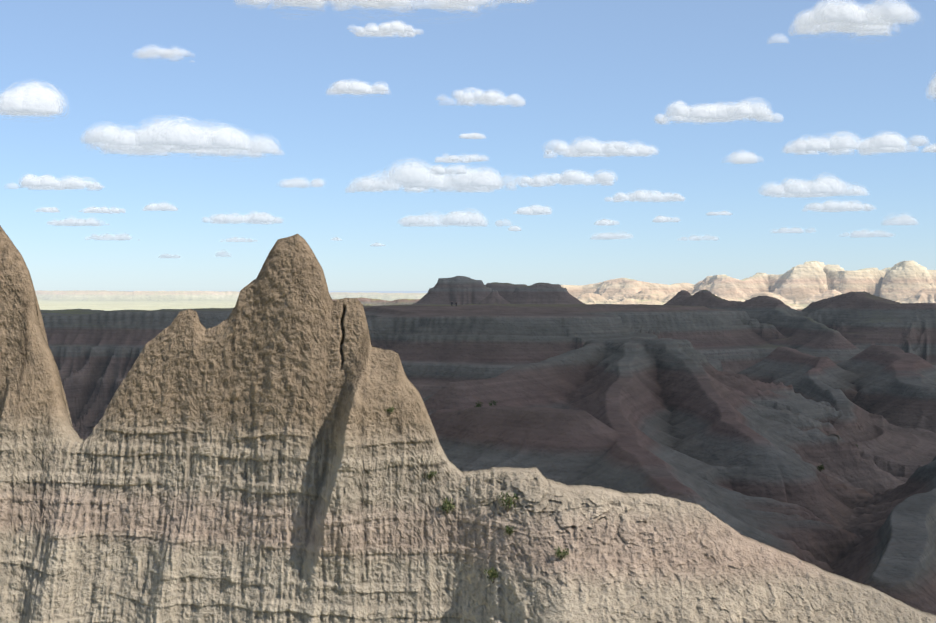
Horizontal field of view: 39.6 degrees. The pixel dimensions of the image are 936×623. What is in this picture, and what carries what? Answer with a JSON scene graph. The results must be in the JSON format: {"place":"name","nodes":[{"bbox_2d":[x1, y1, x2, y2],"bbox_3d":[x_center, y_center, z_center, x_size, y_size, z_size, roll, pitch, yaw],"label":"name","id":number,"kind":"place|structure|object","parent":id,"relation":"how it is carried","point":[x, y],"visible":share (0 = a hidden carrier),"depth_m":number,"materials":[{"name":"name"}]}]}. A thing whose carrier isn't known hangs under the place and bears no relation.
{"place":"outdoors","nodes":[
{"label":"outdoors","id":0,"kind":"place"},
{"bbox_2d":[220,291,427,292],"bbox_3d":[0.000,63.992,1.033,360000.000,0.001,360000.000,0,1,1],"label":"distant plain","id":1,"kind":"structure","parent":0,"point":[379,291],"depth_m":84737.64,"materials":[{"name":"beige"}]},
{"bbox_2d":[2,228,857,582],"bbox_3d":[-1.099,16.964,48.250,39.128,45.519,23.726,0,1,18],"label":"fin","id":2,"kind":"object","parent":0,"point":[200,322],"visible":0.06,"depth_m":39.52,"materials":[{"name":"stone"}]},
{"bbox_2d":[0,226,935,622],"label":"rock ridge","id":3,"kind":"structure","parent":0,"point":[260,454],"depth_m":35.11,"materials":[{"name":"stone"}]},
{"bbox_2d":[386,406,393,413],"bbox_3d":[-2.046,2.623,34.491,0.298,0.224,0.230,1,1,38],"label":"shrub","id":4,"kind":"object","parent":3,"relation":"on","point":[391,409],"visible":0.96,"depth_m":34.48,"materials":[{"name":"green plant"}]},
{"bbox_2d":[425,471,436,480],"bbox_3d":[-1.013,4.348,34.568,0.351,0.315,0.316,0,1,-20],"label":"shrub","id":5,"kind":"object","parent":3,"relation":"on","point":[430,475],"visible":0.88,"depth_m":34.52,"materials":[{"name":"green plant"}]},
{"bbox_2d":[440,498,454,514],"bbox_3d":[-0.542,5.133,34.299,0.371,0.504,0.469,1,1,43],"label":"shrub","id":6,"kind":"object","parent":3,"relation":"on","point":[447,508],"visible":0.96,"depth_m":34.29,"materials":[{"name":"green plant"}]},
{"bbox_2d":[484,567,498,583],"bbox_3d":[0.626,6.611,32.687,0.461,0.474,0.430,0,1,-8],"label":"shrub","id":7,"kind":"object","parent":3,"relation":"on","point":[492,573],"visible":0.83,"depth_m":32.66,"materials":[{"name":"green plant"}]},
{"bbox_2d":[498,492,520,511],"bbox_3d":[1.010,4.878,33.341,0.516,0.575,0.688,2,2,62],"label":"shrub","id":8,"kind":"object","parent":3,"relation":"on","point":[509,501],"visible":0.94,"depth_m":33.30,"materials":[{"name":"green plant"}]},
{"bbox_2d":[504,525,514,535],"bbox_3d":[1.042,5.549,32.921,0.355,0.290,0.299,1,1,40],"label":"shrub","id":9,"kind":"object","parent":3,"relation":"on","point":[507,529],"visible":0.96,"depth_m":32.91,"materials":[{"name":"green plant"}]},
{"bbox_2d":[554,546,570,559],"bbox_3d":[2.308,5.891,31.712,0.419,0.384,0.420,1,1,35],"label":"shrub","id":10,"kind":"object","parent":3,"relation":"on","point":[559,553],"visible":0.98,"depth_m":31.69,"materials":[{"name":"green plant"}]},
{"bbox_2d":[0,0,935,257],"bbox_3d":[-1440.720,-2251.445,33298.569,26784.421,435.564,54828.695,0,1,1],"label":"cloud","id":11,"kind":"structure","parent":0,"point":[160,138],"depth_m":13935.91,"materials":[{"name":"white"}]},
{"bbox_2d":[0,0,935,290],"label":"sky","id":12,"kind":"structure","parent":0,"point":[603,71],"materials":[{"name":"blue"}]},
{"bbox_2d":[35,260,935,310],"bbox_3d":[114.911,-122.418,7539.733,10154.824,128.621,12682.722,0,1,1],"label":"terrain","id":13,"kind":"structure","parent":0,"point":[804,285],"depth_m":2834.43,"materials":[{"name":"stone"}]},
{"bbox_2d":[40,276,935,614],"bbox_3d":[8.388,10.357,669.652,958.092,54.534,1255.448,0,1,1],"label":"terrain","id":14,"kind":"structure","parent":0,"point":[746,416],"depth_m":209.44,"materials":[{"name":"stone"}]},
{"bbox_2d":[817,464,824,471],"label":"shrub","id":15,"kind":"object","parent":14,"relation":"on","point":[821,467],"visible":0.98,"depth_m":169.43,"materials":[{"name":"green plant"}]}
]}

